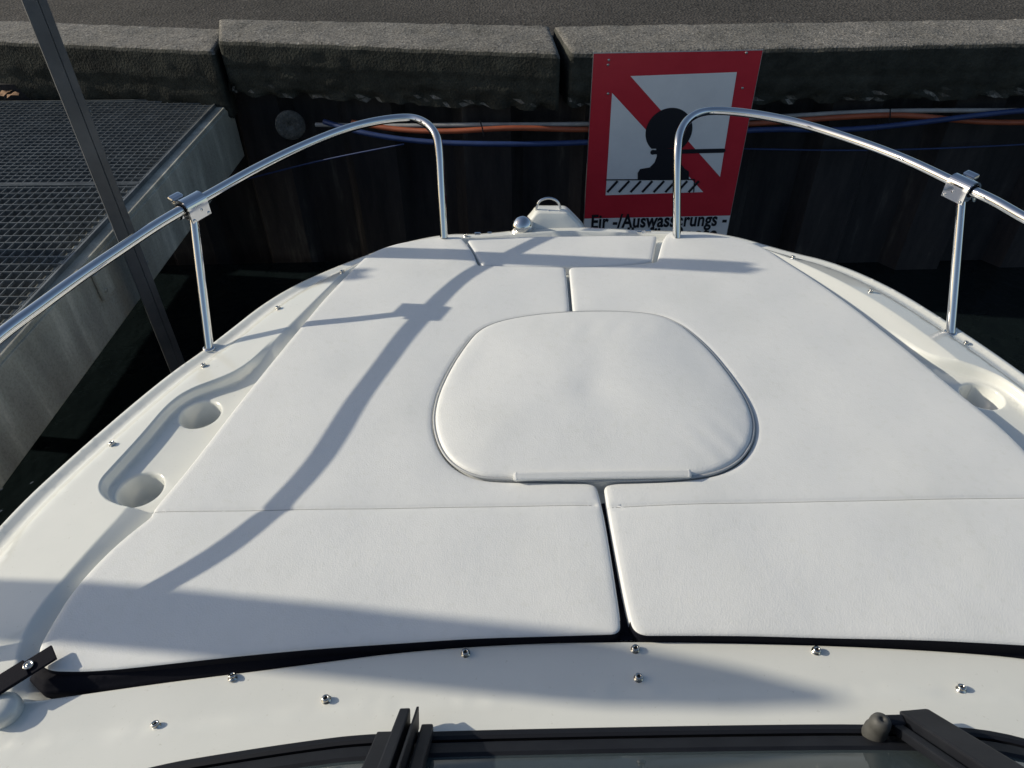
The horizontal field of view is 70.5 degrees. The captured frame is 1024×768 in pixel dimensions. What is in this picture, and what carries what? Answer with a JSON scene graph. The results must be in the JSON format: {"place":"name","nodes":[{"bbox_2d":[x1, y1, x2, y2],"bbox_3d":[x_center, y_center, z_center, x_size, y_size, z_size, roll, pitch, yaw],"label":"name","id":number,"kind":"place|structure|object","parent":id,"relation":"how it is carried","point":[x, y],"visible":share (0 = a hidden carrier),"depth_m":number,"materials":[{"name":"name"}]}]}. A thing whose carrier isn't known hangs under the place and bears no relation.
{"place":"outdoors","nodes":[
{"label":"outdoors","id":0,"kind":"place"},
{"bbox_2d":[0,260,1023,525],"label":"water","id":1,"kind":"structure","parent":0,"point":[126,370],"depth_m":3.75,"materials":[{"name":"black liquid"}]},
{"bbox_2d":[21,0,184,372],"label":"steel pole","id":2,"kind":"object","parent":1,"relation":"in","point":[49,40],"visible":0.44,"depth_m":2.36,"materials":[{"name":"grey metal"}]},
{"bbox_2d":[0,106,1023,767],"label":"motorboat","id":3,"kind":"object","parent":1,"relation":"on","point":[70,524],"visible":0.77,"depth_m":1.29,"materials":[{"name":"white plastic"}]},
{"bbox_2d":[0,645,56,694],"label":"strap","id":4,"kind":"object","parent":3,"relation":"attached to","point":[16,674],"visible":1,"depth_m":1.28,"materials":[{"name":"black fabric"}]},
{"bbox_2d":[40,237,620,674],"bbox_3d":[-0.351,0.005,1.938,1.077,0.077,1.620,-1,40,-1],"label":"sun pad","id":5,"kind":"object","parent":3,"relation":"on","point":[322,499],"visible":0.97,"depth_m":1.52,"materials":[{"name":"white leather"}]},
{"bbox_2d":[30,503,1023,698],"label":"pad liner","id":6,"kind":"object","parent":3,"relation":"on","point":[44,682],"visible":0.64,"depth_m":1.31,"materials":[{"name":"black"}]},
{"bbox_2d":[467,236,656,273],"bbox_3d":[0.178,-0.442,2.477,0.668,0.052,0.246,-1,40,-1],"label":"locker pad","id":7,"kind":"object","parent":3,"relation":"on","point":[567,254],"visible":0.91,"depth_m":2.46,"materials":[{"name":"white leather"}]},
{"bbox_2d":[433,311,754,491],"bbox_3d":[0.196,0.009,1.875,0.788,0.070,0.677,-1,40,-1],"label":"hatch cushion","id":8,"kind":"object","parent":3,"relation":"on","point":[600,401],"visible":1,"depth_m":1.78,"materials":[{"name":"leather"}]},
{"bbox_2d":[569,232,1023,653],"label":"sun pad","id":9,"kind":"object","parent":3,"relation":"on","point":[867,491],"visible":0.97,"depth_m":1.58,"materials":[{"name":"white leather"}]},
{"bbox_3d":[-3.050,-0.492,2.647,0.081,2.648,0.079,-1,40,-1],"label":"steel pole","id":10,"kind":"object","parent":1,"relation":"in","visible":0},
{"bbox_2d":[0,99,243,489],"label":"grating walkway","id":11,"kind":"structure","parent":10,"relation":"attached to","point":[56,228],"depth_m":2.78,"materials":[{"name":"metal"}]},
{"bbox_2d":[0,90,10,95],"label":"dry leaf","id":12,"kind":"object","parent":11,"relation":"on","point":[2,93],"visible":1,"depth_m":3.73,"materials":[{"name":"brown plant"}]},
{"bbox_2d":[7,92,18,97],"bbox_3d":[-2.558,-1.483,3.713,0.060,0.018,0.041,-13,41,-14],"label":"dry leaf","id":13,"kind":"object","parent":11,"relation":"on","point":[14,93],"visible":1,"depth_m":3.71,"materials":[{"name":"brown plant"}]},
{"bbox_2d":[0,0,1023,36],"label":"road","id":14,"kind":"structure","parent":0,"point":[552,15],"depth_m":3.96,"materials":[{"name":"grey asphalt"}]},
{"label":"embankment","id":15,"kind":"structure","parent":0,"visible":0},
{"bbox_2d":[0,83,1023,269],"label":"sheet pile wall","id":16,"kind":"structure","parent":15,"relation":"on","point":[835,207],"depth_m":3.89,"materials":[{"name":"metal"}]},
{"bbox_2d":[0,21,238,117],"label":"coping stone","id":17,"kind":"object","parent":16,"relation":"on","point":[162,64],"visible":0.73,"depth_m":3.61,"materials":[{"name":"concrete"}]},
{"bbox_2d":[275,110,305,139],"bbox_3d":[-1.125,-1.313,3.679,0.148,0.148,0.016,-9,40,-9],"label":"wall cap","id":18,"kind":"object","parent":16,"relation":"attached to","point":[290,125],"visible":1,"depth_m":3.67,"materials":[{"name":"grey metal"}]},
{"bbox_2d":[219,19,559,110],"bbox_3d":[-0.646,-1.585,3.568,1.816,0.274,0.476,5,40,7],"label":"coping stone","id":19,"kind":"object","parent":16,"relation":"on","point":[498,67],"visible":1,"depth_m":3.40,"materials":[{"name":"concrete"}]},
{"bbox_2d":[315,108,1014,136],"bbox_3d":[1.148,-1.257,3.473,4.296,0.133,0.244,1,40,2],"label":"conduit pipe","id":20,"kind":"object","parent":16,"relation":"attached to","point":[811,114],"visible":0.67,"depth_m":3.45,"materials":[{"name":"orange plastic"}]},
{"bbox_2d":[323,108,1023,146],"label":"blue hose","id":21,"kind":"object","parent":20,"relation":"hanging from","point":[749,130],"visible":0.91,"depth_m":3.46,"materials":[{"name":"blue plastic"}]},
{"bbox_2d":[247,143,403,179],"bbox_3d":[-0.982,-1.131,3.698,0.922,0.250,0.027,5,40,7],"label":"blue line","id":22,"kind":"object","parent":21,"relation":"attached to","point":[327,159],"visible":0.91,"depth_m":3.69,"materials":[{"name":"blue plastic"}]},
{"bbox_2d":[744,144,1023,150],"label":"blue line","id":23,"kind":"object","parent":21,"relation":"hanging from","point":[894,149],"visible":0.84,"depth_m":3.58,"materials":[{"name":"blue plastic"}]},
{"bbox_2d":[351,112,1023,133],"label":"orange cable","id":24,"kind":"object","parent":20,"relation":"attached to","point":[751,123],"visible":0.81,"depth_m":3.44,"materials":[{"name":"orange plastic"}]},
{"bbox_2d":[554,19,1023,107],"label":"coping stone","id":25,"kind":"object","parent":16,"relation":"on","point":[934,60],"visible":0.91,"depth_m":3.32,"materials":[{"name":"concrete"}]},
{"bbox_2d":[583,50,762,234],"bbox_3d":[0.741,-1.051,3.587,0.754,1.137,0.072,-1,40,-1],"label":"mooring sign","id":26,"kind":"object","parent":25,"relation":"attached to","point":[643,105],"visible":0.66,"depth_m":3.44,"materials":[{"name":"red metal"}]}
]}

